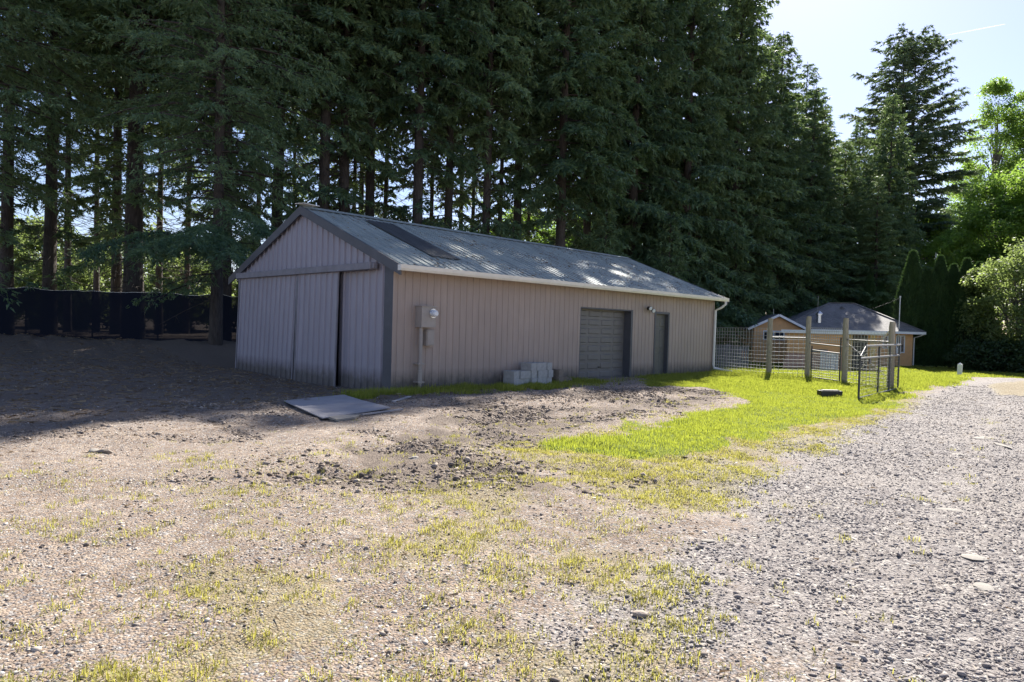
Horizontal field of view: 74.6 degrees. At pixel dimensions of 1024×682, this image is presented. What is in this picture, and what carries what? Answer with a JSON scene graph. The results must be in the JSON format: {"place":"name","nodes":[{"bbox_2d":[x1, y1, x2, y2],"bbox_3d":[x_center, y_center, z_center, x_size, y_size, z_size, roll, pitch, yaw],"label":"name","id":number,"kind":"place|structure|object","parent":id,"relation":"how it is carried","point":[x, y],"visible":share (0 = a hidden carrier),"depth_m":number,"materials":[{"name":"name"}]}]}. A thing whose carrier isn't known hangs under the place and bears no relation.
{"place":"outdoors","nodes":[
{"label":"outdoors","id":0,"kind":"place"},
{"bbox_2d":[0,333,1023,681],"bbox_3d":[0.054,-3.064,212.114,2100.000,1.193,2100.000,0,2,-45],"label":"ground","id":1,"kind":"structure","parent":0,"point":[316,630],"depth_m":4.71,"materials":[{"name":"grey gravel"}]},
{"bbox_2d":[0,212,92,290],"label":"leafy bush","id":2,"kind":"object","parent":1,"relation":"on","point":[17,260],"visible":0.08,"depth_m":47.41,"materials":[{"name":"green plant"}]},
{"bbox_2d":[0,0,93,289],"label":"fir tree","id":3,"kind":"object","parent":1,"relation":"on","point":[8,219],"visible":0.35,"depth_m":30.90,"materials":[{"name":"green plant"}]},
{"bbox_2d":[24,22,115,289],"bbox_3d":[-24.047,-15.276,36.528,6.597,30.303,5.299,1,1,-19],"label":"fir tree","id":4,"kind":"object","parent":1,"relation":"on","point":[67,249],"visible":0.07,"depth_m":36.66,"materials":[{"name":"green plant"}]},
{"bbox_2d":[21,241,122,291],"bbox_3d":[-29.320,-3.798,46.869,7.055,6.678,6.354,2,1,19],"label":"leafy bush","id":5,"kind":"object","parent":1,"relation":"on","point":[81,278],"visible":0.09,"depth_m":45.33,"materials":[{"name":"green plant"}]},
{"bbox_2d":[0,0,150,290],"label":"fir tree","id":6,"kind":"object","parent":1,"relation":"on","point":[53,233],"visible":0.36,"depth_m":31.71,"materials":[{"name":"green plant"}]},
{"bbox_2d":[0,0,153,311],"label":"fir tree","id":7,"kind":"object","parent":1,"relation":"on","point":[17,40],"visible":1,"depth_m":24.93,"materials":[{"name":"green plant"}]},
{"bbox_2d":[43,32,127,290],"bbox_3d":[-24.976,-15.367,40.547,6.274,30.303,5.385,1,1,-25],"label":"fir tree","id":8,"kind":"object","parent":1,"relation":"on","point":[96,281],"visible":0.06,"depth_m":40.65,"materials":[{"name":"green plant"}]},
{"bbox_2d":[0,286,237,341],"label":"screen fence","id":9,"kind":"object","parent":1,"relation":"on","point":[93,314],"visible":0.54,"depth_m":26.97,"materials":[{"name":"fabric"}]},
{"bbox_2d":[58,0,179,291],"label":"fir tree","id":10,"kind":"object","parent":1,"relation":"on","point":[116,282],"visible":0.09,"depth_m":36.06,"materials":[{"name":"green plant"}]},
{"bbox_2d":[85,222,182,290],"bbox_3d":[-30.672,-5.165,54.785,8.737,9.182,9.701,1,1,-22],"label":"leafy bush","id":11,"kind":"object","parent":1,"relation":"on","point":[107,284],"visible":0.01,"depth_m":53.23,"materials":[{"name":"green plant"}]},
{"bbox_2d":[21,0,281,294],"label":"fir tree","id":12,"kind":"object","parent":1,"relation":"on","point":[132,221],"visible":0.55,"depth_m":30.18,"materials":[{"name":"green plant"}]},
{"bbox_2d":[104,13,208,292],"bbox_3d":[-20.116,-15.181,38.684,5.949,30.303,6.926,1,1,-19],"label":"fir tree","id":13,"kind":"object","parent":1,"relation":"on","point":[160,222],"visible":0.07,"depth_m":38.71,"materials":[{"name":"green plant"}]},
{"bbox_2d":[143,252,237,296],"bbox_3d":[-22.016,-3.576,46.238,6.354,6.678,7.055,1,2,-37],"label":"leafy bush","id":14,"kind":"object","parent":1,"relation":"on","point":[176,260],"visible":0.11,"depth_m":45.05,"materials":[{"name":"green plant"}]},
{"bbox_2d":[143,60,237,292],"bbox_3d":[-20.341,-15.249,42.590,5.877,30.303,6.788,1,1,-18],"label":"fir tree","id":15,"kind":"object","parent":1,"relation":"on","point":[196,207],"visible":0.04,"depth_m":42.72,"materials":[{"name":"green plant"}]},
{"bbox_2d":[58,0,349,344],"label":"fir tree","id":16,"kind":"object","parent":1,"relation":"on","point":[217,241],"visible":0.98,"depth_m":24.08,"materials":[{"name":"green plant"}]},
{"bbox_2d":[131,0,289,295],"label":"fir tree","id":17,"kind":"object","parent":1,"relation":"on","point":[169,17],"visible":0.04,"depth_m":32.83,"materials":[{"name":"green plant"}]},
{"bbox_2d":[133,0,321,295],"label":"fir tree","id":18,"kind":"object","parent":1,"relation":"on","point":[193,188],"visible":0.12,"depth_m":30.55,"materials":[{"name":"green plant"}]},
{"bbox_2d":[234,34,300,279],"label":"fir tree","id":19,"kind":"object","parent":1,"relation":"on","point":[242,138],"visible":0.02,"depth_m":40.70,"materials":[{"name":"green plant"}]},
{"bbox_2d":[195,0,360,296],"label":"fir tree","id":20,"kind":"object","parent":1,"relation":"on","point":[299,141],"visible":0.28,"depth_m":31.92,"materials":[{"name":"green plant"}]},
{"bbox_2d":[265,16,332,220],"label":"fir tree","id":21,"kind":"object","parent":1,"relation":"on","point":[301,160],"visible":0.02,"depth_m":43.73,"materials":[{"name":"green plant"}]},
{"bbox_2d":[285,63,358,205],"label":"fir tree","id":22,"kind":"object","parent":1,"relation":"on","point":[314,149],"visible":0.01,"depth_m":39.61,"materials":[{"name":"green plant"}]},
{"bbox_2d":[253,0,418,234],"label":"fir tree","id":23,"kind":"object","parent":1,"relation":"on","point":[354,97],"visible":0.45,"depth_m":31.54,"materials":[{"name":"green plant"}]},
{"bbox_2d":[284,395,390,418],"bbox_3d":[-3.058,1.106,11.717,1.372,0.036,3.031,1,1,-32],"label":"plywood sheet","id":24,"kind":"object","parent":1,"relation":"on","point":[323,407],"visible":0.96,"depth_m":11.51,"materials":[{"name":"grey wood"}]},
{"bbox_2d":[328,414,359,420],"bbox_3d":[-2.526,1.155,10.182,0.312,0.030,0.622,2,1,32],"label":"concrete scrap","id":25,"kind":"object","parent":1,"relation":"on","point":[343,417],"visible":1,"depth_m":10.08,"materials":[{"name":"concrete"}]},
{"bbox_2d":[276,0,439,215],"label":"fir tree","id":26,"kind":"object","parent":1,"relation":"on","point":[381,54],"visible":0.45,"depth_m":32.44,"materials":[{"name":"green plant"}]},
{"bbox_2d":[318,65,397,217],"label":"fir tree","id":27,"kind":"object","parent":1,"relation":"on","point":[362,188],"visible":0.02,"depth_m":40.87,"materials":[{"name":"green plant"}]},
{"bbox_2d":[331,80,395,208],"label":"fir tree","id":28,"kind":"object","parent":1,"relation":"on","point":[354,167],"visible":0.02,"depth_m":40.38,"materials":[{"name":"green plant"}]},
{"bbox_2d":[291,0,449,222],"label":"fir tree","id":29,"kind":"object","parent":1,"relation":"on","point":[411,53],"visible":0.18,"depth_m":34.20,"materials":[{"name":"green plant"}]},
{"bbox_2d":[0,380,771,509],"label":"soil clods","id":30,"kind":"object","parent":1,"relation":"on","point":[415,471],"visible":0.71,"depth_m":8.43,"materials":[{"name":"brown soil"}]},
{"bbox_2d":[355,1,426,218],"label":"fir tree","id":31,"kind":"object","parent":1,"relation":"on","point":[385,201],"visible":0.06,"depth_m":37.80,"materials":[{"name":"green plant"}]},
{"bbox_2d":[390,7,471,224],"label":"fir tree","id":32,"kind":"object","parent":1,"relation":"on","point":[431,186],"visible":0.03,"depth_m":40.73,"materials":[{"name":"green plant"}]},
{"bbox_2d":[353,0,512,227],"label":"fir tree","id":33,"kind":"object","parent":1,"relation":"on","point":[440,61],"visible":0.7,"depth_m":33.67,"materials":[{"name":"green plant"}]},
{"bbox_2d":[428,49,496,230],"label":"fir tree","id":34,"kind":"object","parent":1,"relation":"on","point":[460,208],"depth_m":43.64,"materials":[{"name":"green plant"}]},
{"bbox_2d":[400,0,531,233],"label":"fir tree","id":35,"kind":"object","parent":1,"relation":"on","point":[445,206],"visible":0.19,"depth_m":36.57,"materials":[{"name":"green plant"}]},
{"bbox_2d":[436,80,508,232],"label":"fir tree","id":36,"kind":"object","parent":1,"relation":"on","point":[473,196],"visible":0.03,"depth_m":42.70,"materials":[{"name":"green plant"}]},
{"bbox_2d":[228,203,728,390],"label":"shed","id":37,"kind":"structure","parent":1,"relation":"on","point":[324,298],"depth_m":17.51,"materials":[{"name":"beige paint"}]},
{"bbox_2d":[235,275,296,378],"bbox_3d":[-6.907,-0.426,18.746,0.069,2.752,3.700,0,2,-45],"label":"sliding door","id":38,"kind":"structure","parent":37,"relation":"in","point":[266,316],"depth_m":18.64,"materials":[{"name":"grey metal"}]},
{"bbox_2d":[293,272,339,386],"bbox_3d":[-4.876,-0.319,16.679,0.079,2.800,2.040,0,2,-45],"label":"sliding door","id":39,"kind":"structure","parent":37,"relation":"in","point":[317,295],"depth_m":16.65,"materials":[{"name":"grey metal"}]},
{"bbox_2d":[321,211,708,294],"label":"needle litter","id":40,"kind":"object","parent":37,"relation":"on","point":[532,259],"visible":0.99,"depth_m":20.19,"materials":[{"name":"brown plant"}]},
{"bbox_2d":[579,309,623,378],"bbox_3d":[2.636,0.095,20.260,2.440,2.070,0.090,0,2,-45],"label":"garage door","id":41,"kind":"structure","parent":37,"relation":"in","point":[602,331],"depth_m":20.32,"materials":[{"name":"grey paint"}]},
{"bbox_2d":[654,314,664,374],"bbox_3d":[4.822,0.125,22.274,0.740,2.030,0.054,0,2,-45],"label":"entry door","id":42,"kind":"structure","parent":37,"relation":"in","point":[660,318],"depth_m":22.32,"materials":[{"name":"grey paint"}]},
{"bbox_2d":[426,0,549,239],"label":"fir tree","id":43,"kind":"object","parent":1,"relation":"on","point":[508,82],"visible":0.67,"depth_m":35.87,"materials":[{"name":"green plant"}]},
{"bbox_2d":[0,390,1005,681],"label":"weeds","id":44,"kind":"object","parent":1,"relation":"on","point":[618,478],"visible":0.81,"depth_m":4.40,"materials":[{"name":"plant"}]},
{"bbox_2d":[454,0,551,236],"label":"fir tree","id":45,"kind":"object","parent":1,"relation":"on","point":[506,177],"visible":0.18,"depth_m":38.39,"materials":[{"name":"green plant"}]},
{"bbox_2d":[503,378,518,385],"bbox_3d":[-0.019,1.033,16.781,0.390,0.190,0.190,3,2,44],"label":"concrete block","id":46,"kind":"object","parent":1,"relation":"on","point":[512,381],"depth_m":16.68,"materials":[{"name":"grey concrete"}]},
{"bbox_2d":[503,370,519,378],"bbox_3d":[-0.012,0.840,16.812,0.190,0.190,0.390,0,2,-44],"label":"concrete block","id":47,"kind":"object","parent":46,"relation":"on","point":[510,374],"depth_m":16.71,"materials":[{"name":"grey concrete"}]},
{"bbox_2d":[501,217,528,240],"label":"fir tree","id":48,"kind":"object","parent":1,"relation":"on","point":[516,226],"visible":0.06,"depth_m":35.54,"materials":[{"name":"green plant"}]},
{"bbox_2d":[456,0,591,243],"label":"fir tree","id":49,"kind":"object","parent":1,"relation":"on","point":[541,52],"visible":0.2,"depth_m":38.61,"materials":[{"name":"green plant"}]},
{"bbox_2d":[504,0,558,242],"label":"fir tree","id":50,"kind":"object","parent":1,"relation":"on","point":[513,166],"visible":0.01,"depth_m":44.73,"materials":[{"name":"green plant"}]},
{"bbox_2d":[490,209,575,247],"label":"maple tree","id":51,"kind":"object","parent":1,"relation":"on","point":[550,231],"visible":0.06,"depth_m":67.65,"materials":[{"name":"green plant"}]},
{"bbox_2d":[529,378,536,382],"bbox_3d":[0.436,1.037,17.201,0.390,0.190,0.190,3,2,43],"label":"concrete block","id":52,"kind":"object","parent":1,"relation":"on","point":[533,380],"depth_m":17.04,"materials":[{"name":"grey concrete"}]},
{"bbox_2d":[531,371,536,377],"bbox_3d":[0.438,0.844,17.232,0.190,0.190,0.390,0,2,-44],"label":"concrete block","id":53,"kind":"object","parent":52,"relation":"on","point":[533,374],"depth_m":17.08,"materials":[{"name":"grey concrete"}]},
{"bbox_2d":[521,362,536,370],"bbox_3d":[0.426,0.652,17.204,0.190,0.190,0.390,0,2,-44],"label":"concrete block","id":54,"kind":"object","parent":53,"relation":"on","point":[528,366],"depth_m":17.10,"materials":[{"name":"grey concrete"}]},
{"bbox_2d":[481,0,650,249],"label":"fir tree","id":55,"kind":"object","parent":1,"relation":"on","point":[586,162],"visible":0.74,"depth_m":37.93,"materials":[{"name":"green plant"}]},
{"bbox_2d":[524,0,659,252],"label":"fir tree","id":56,"kind":"object","parent":1,"relation":"on","point":[629,30],"visible":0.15,"depth_m":41.42,"materials":[{"name":"green plant"}]},
{"bbox_2d":[581,207,631,256],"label":"fir tree","id":57,"kind":"object","parent":1,"relation":"on","point":[604,228],"visible":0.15,"depth_m":39.27,"materials":[{"name":"green plant"}]},
{"bbox_2d":[567,0,699,242],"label":"fir tree","id":58,"kind":"object","parent":1,"relation":"on","point":[667,121],"visible":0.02,"depth_m":46.16,"materials":[{"name":"green plant"}]},
{"bbox_2d":[569,0,712,283],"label":"fir tree","id":59,"kind":"object","parent":1,"relation":"on","point":[651,15],"visible":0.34,"depth_m":42.80,"materials":[{"name":"green plant"}]},
{"bbox_2d":[285,365,1023,459],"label":"grass","id":60,"kind":"structure","parent":1,"relation":"on","point":[790,382],"depth_m":15.18,"materials":[{"name":"green plant"}]},
{"bbox_2d":[645,211,697,281],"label":"fir tree","id":61,"kind":"object","parent":1,"relation":"on","point":[675,256],"visible":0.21,"depth_m":41.28,"materials":[{"name":"green plant"}]},
{"bbox_2d":[625,0,760,357],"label":"fir tree","id":62,"kind":"object","parent":1,"relation":"on","point":[710,121],"visible":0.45,"depth_m":45.90,"materials":[{"name":"green plant"}]},
{"bbox_2d":[638,1,756,314],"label":"fir tree","id":63,"kind":"object","parent":1,"relation":"on","point":[740,202],"visible":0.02,"depth_m":49.38,"materials":[{"name":"green plant"}]},
{"bbox_2d":[715,344,749,367],"bbox_3d":[9.732,0.778,36.694,8.003,1.408,0.067,1,1,-21],"label":"board fence","id":64,"kind":"object","parent":1,"relation":"on","point":[740,358],"visible":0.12,"depth_m":37.67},
{"bbox_2d":[691,2,794,311],"bbox_3d":[17.546,-15.071,55.284,10.452,33.305,10.029,1,1,-25],"label":"fir tree","id":65,"kind":"object","parent":1,"relation":"on","point":[772,242],"visible":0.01,"depth_m":53.37,"materials":[{"name":"green plant"}]},
{"bbox_2d":[679,0,809,359],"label":"fir tree","id":66,"kind":"object","parent":1,"relation":"on","point":[748,69],"visible":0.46,"depth_m":49.64,"materials":[{"name":"green plant"}]},
{"bbox_2d":[745,33,822,313],"bbox_3d":[22.063,-12.695,59.389,9.322,28.642,9.724,2,1,4],"label":"fir tree","id":67,"kind":"object","parent":1,"relation":"on","point":[770,42],"depth_m":58.47,"materials":[{"name":"green plant"}]},
{"bbox_2d":[737,32,837,317],"bbox_3d":[21.595,-11.157,54.394,9.729,27.884,10.438,2,1,3],"label":"fir tree","id":68,"kind":"object","parent":1,"relation":"on","point":[785,282],"visible":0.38,"depth_m":53.28,"materials":[{"name":"green plant"}]},
{"bbox_2d":[715,316,895,387],"bbox_3d":[9.518,0.360,22.829,1.229,2.438,8.089,1,1,-25],"label":"wire fence","id":69,"kind":"object","parent":1,"relation":"on","point":[845,340],"visible":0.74,"depth_m":22.79,"materials":[{"name":"brown wood"}]},
{"bbox_2d":[810,338,841,380],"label":"walk gate","id":70,"kind":"structure","parent":69,"relation":"attached to","point":[826,365],"depth_m":21.97,"materials":[{"name":"metal"}]},
{"bbox_2d":[782,62,856,291],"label":"fir tree","id":71,"kind":"object","parent":1,"relation":"on","point":[804,75],"visible":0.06,"depth_m":62.79,"materials":[{"name":"green plant"}]},
{"bbox_2d":[778,85,871,307],"bbox_3d":[26.015,-9.845,58.850,10.144,25.025,10.067,1,1,-35],"label":"fir tree","id":72,"kind":"object","parent":1,"relation":"on","point":[830,288],"visible":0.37,"depth_m":57.92,"materials":[{"name":"green plant"}]},
{"bbox_2d":[820,352,838,369],"bbox_3d":[17.452,1.111,36.996,0.920,0.980,0.120,2,1,23],"label":"air conditioner","id":73,"kind":"object","parent":1,"relation":"on","point":[832,362],"visible":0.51,"depth_m":36.94,"materials":[{"name":"white paint"}]},
{"bbox_2d":[817,389,842,395],"bbox_3d":[7.778,1.269,16.467,0.540,0.150,0.220,2,1,-5],"label":"dark block","id":74,"kind":"object","parent":1,"relation":"on","point":[823,392],"depth_m":16.37,"materials":[{"name":"black plastic"}]},
{"bbox_2d":[736,296,925,371],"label":"house","id":75,"kind":"structure","parent":1,"relation":"on","point":[829,316],"depth_m":45.53,"materials":[{"name":"beige"}]},
{"bbox_2d":[852,335,867,370],"bbox_3d":[19.626,0.680,38.101,0.900,2.000,0.050,2,1,23],"label":"porch door","id":76,"kind":"structure","parent":75,"relation":"in","point":[861,346],"depth_m":38.08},
{"bbox_2d":[815,98,850,291],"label":"fir tree","id":77,"kind":"object","parent":1,"relation":"on","point":[833,122],"depth_m":68.38,"materials":[{"name":"green plant"}]},
{"bbox_2d":[811,139,892,307],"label":"fir tree","id":78,"kind":"object","parent":1,"relation":"on","point":[853,207],"visible":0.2,"depth_m":62.19,"materials":[{"name":"green plant"}]},
{"bbox_2d":[840,120,892,270],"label":"fir tree","id":79,"kind":"object","parent":1,"relation":"on","point":[863,141],"visible":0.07,"depth_m":69.21,"materials":[{"name":"green plant"}]},
{"bbox_2d":[858,274,879,312],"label":"arborvitae","id":80,"kind":"object","parent":1,"relation":"on","point":[869,287],"visible":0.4,"depth_m":58.33,"materials":[{"name":"green plant"}]},
{"bbox_2d":[836,175,911,316],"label":"fir tree","id":81,"kind":"object","parent":1,"relation":"on","point":[885,271],"visible":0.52,"depth_m":59.71,"materials":[{"name":"green plant"}]},
{"bbox_2d":[857,344,900,399],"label":"field gate","id":82,"kind":"structure","parent":1,"relation":"on","point":[870,361],"depth_m":17.12,"materials":[{"name":"grey metal"}]},
{"bbox_2d":[876,282,891,317],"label":"arborvitae","id":83,"kind":"object","parent":1,"relation":"on","point":[885,309],"visible":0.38,"depth_m":58.24,"materials":[{"name":"green plant"}]},
{"bbox_2d":[844,94,932,317],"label":"fir tree","id":84,"kind":"object","parent":1,"relation":"on","point":[899,187],"visible":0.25,"depth_m":64.97,"materials":[{"name":"green plant"}]},
{"bbox_2d":[878,190,924,294],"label":"fir tree","id":85,"kind":"object","parent":1,"relation":"on","point":[908,214],"visible":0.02,"depth_m":78.18,"materials":[{"name":"green plant"}]},
{"bbox_2d":[892,249,922,364],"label":"arborvitae","id":86,"kind":"object","parent":1,"relation":"on","point":[909,291],"visible":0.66,"depth_m":46.45,"materials":[{"name":"green plant"}]},
{"bbox_2d":[837,24,978,258],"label":"fir tree","id":87,"kind":"object","parent":1,"relation":"on","point":[921,210],"visible":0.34,"depth_m":85.00,"materials":[{"name":"green plant"}]},
{"bbox_2d":[849,23,987,258],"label":"fir tree","id":88,"kind":"object","parent":1,"relation":"on","point":[932,168],"visible":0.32,"depth_m":85.05,"materials":[{"name":"green plant"}]},
{"bbox_2d":[912,268,935,365],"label":"arborvitae","id":89,"kind":"object","parent":1,"relation":"on","point":[924,319],"visible":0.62,"depth_m":45.91,"materials":[{"name":"green plant"}]},
{"bbox_2d":[923,254,948,366],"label":"arborvitae","id":90,"kind":"object","parent":1,"relation":"on","point":[939,276],"visible":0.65,"depth_m":45.54,"materials":[{"name":"green plant"}]},
{"bbox_2d":[905,213,981,272],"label":"maple tree","id":91,"kind":"object","parent":1,"relation":"on","point":[928,220],"visible":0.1,"depth_m":82.28,"materials":[{"name":"green plant"}]},
{"bbox_2d":[936,263,962,366],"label":"arborvitae","id":92,"kind":"object","parent":1,"relation":"on","point":[953,292],"visible":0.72,"depth_m":45.04,"materials":[{"name":"green plant"}]},
{"bbox_2d":[920,228,998,272],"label":"maple tree","id":93,"kind":"object","parent":1,"relation":"on","point":[942,238],"visible":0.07,"depth_m":77.76,"materials":[{"name":"green plant"}]},
{"bbox_2d":[937,161,985,254],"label":"cottonwood tree","id":94,"kind":"object","parent":1,"relation":"on","point":[956,203],"visible":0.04,"depth_m":108.49,"materials":[{"name":"green plant"}]},
{"bbox_2d":[951,257,974,366],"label":"arborvitae","id":95,"kind":"object","parent":1,"relation":"on","point":[966,265],"visible":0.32,"depth_m":44.79,"materials":[{"name":"green plant"}]},
{"bbox_2d":[942,340,1006,370],"bbox_3d":[28.956,1.072,41.615,3.419,2.332,3.933,0,2,-45],"label":"bush","id":96,"kind":"object","parent":1,"relation":"on","point":[968,361],"visible":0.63,"depth_m":41.18,"materials":[{"name":"green plant"}]},
{"bbox_2d":[960,554,988,560],"bbox_3d":[3.108,1.453,4.522,0.163,0.020,0.137,1,1,-25],"label":"flat stone","id":97,"kind":"object","parent":1,"relation":"on","point":[974,557],"visible":0.98,"depth_m":4.50,"materials":[{"name":"grey stone"}]},
{"bbox_2d":[952,320,1005,362],"bbox_3d":[29.827,0.365,43.146,3.540,4.197,3.077,2,1,-4],"label":"bush","id":98,"kind":"object","parent":1,"relation":"on","point":[966,337],"visible":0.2,"depth_m":42.74,"materials":[{"name":"green plant"}]},
{"bbox_2d":[938,170,1023,326],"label":"maple tree","id":99,"kind":"object","parent":1,"relation":"on","point":[973,223],"visible":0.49,"depth_m":67.00,"materials":[{"name":"green plant"}]},
{"bbox_2d":[943,74,1023,244],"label":"cottonwood tree","id":100,"kind":"object","parent":1,"relation":"on","point":[994,87],"visible":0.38,"depth_m":98.33,"materials":[{"name":"green plant"}]},
{"bbox_2d":[973,582,993,590],"bbox_3d":[2.808,1.464,4.008,0.107,0.018,0.158,2,1,21],"label":"flat stone","id":101,"kind":"object","parent":1,"relation":"on","point":[982,586],"visible":0.99,"depth_m":3.99,"materials":[{"name":"grey stone"}]},
{"bbox_2d":[953,237,1023,353],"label":"hazel bush","id":102,"kind":"object","parent":1,"relation":"on","point":[988,275],"visible":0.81,"depth_m":41.74,"materials":[{"name":"green plant"}]},
{"bbox_2d":[971,336,1023,372],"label":"bush","id":103,"kind":"object","parent":1,"relation":"on","point":[1012,365],"visible":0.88,"depth_m":40.06,"materials":[{"name":"green plant"}]},
{"bbox_2d":[979,158,1023,263],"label":"maple tree","id":104,"kind":"object","parent":1,"relation":"on","point":[1015,210],"visible":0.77,"depth_m":62.80,"materials":[{"name":"green plant"}]},
{"bbox_2d":[983,89,1023,235],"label":"cottonwood tree","id":105,"kind":"object","parent":1,"relation":"on","point":[1013,143],"visible":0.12,"depth_m":97.13,"materials":[{"name":"green plant"}]},
{"bbox_2d":[0,368,1023,681],"bbox_3d":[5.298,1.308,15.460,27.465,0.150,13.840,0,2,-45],"label":"gravel","id":106,"kind":"structure","parent":0,"point":[904,611],"depth_m":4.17,"materials":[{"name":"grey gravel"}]},
{"bbox_2d":[0,0,1023,329],"label":"sky","id":107,"kind":"structure","parent":0,"point":[837,37],"materials":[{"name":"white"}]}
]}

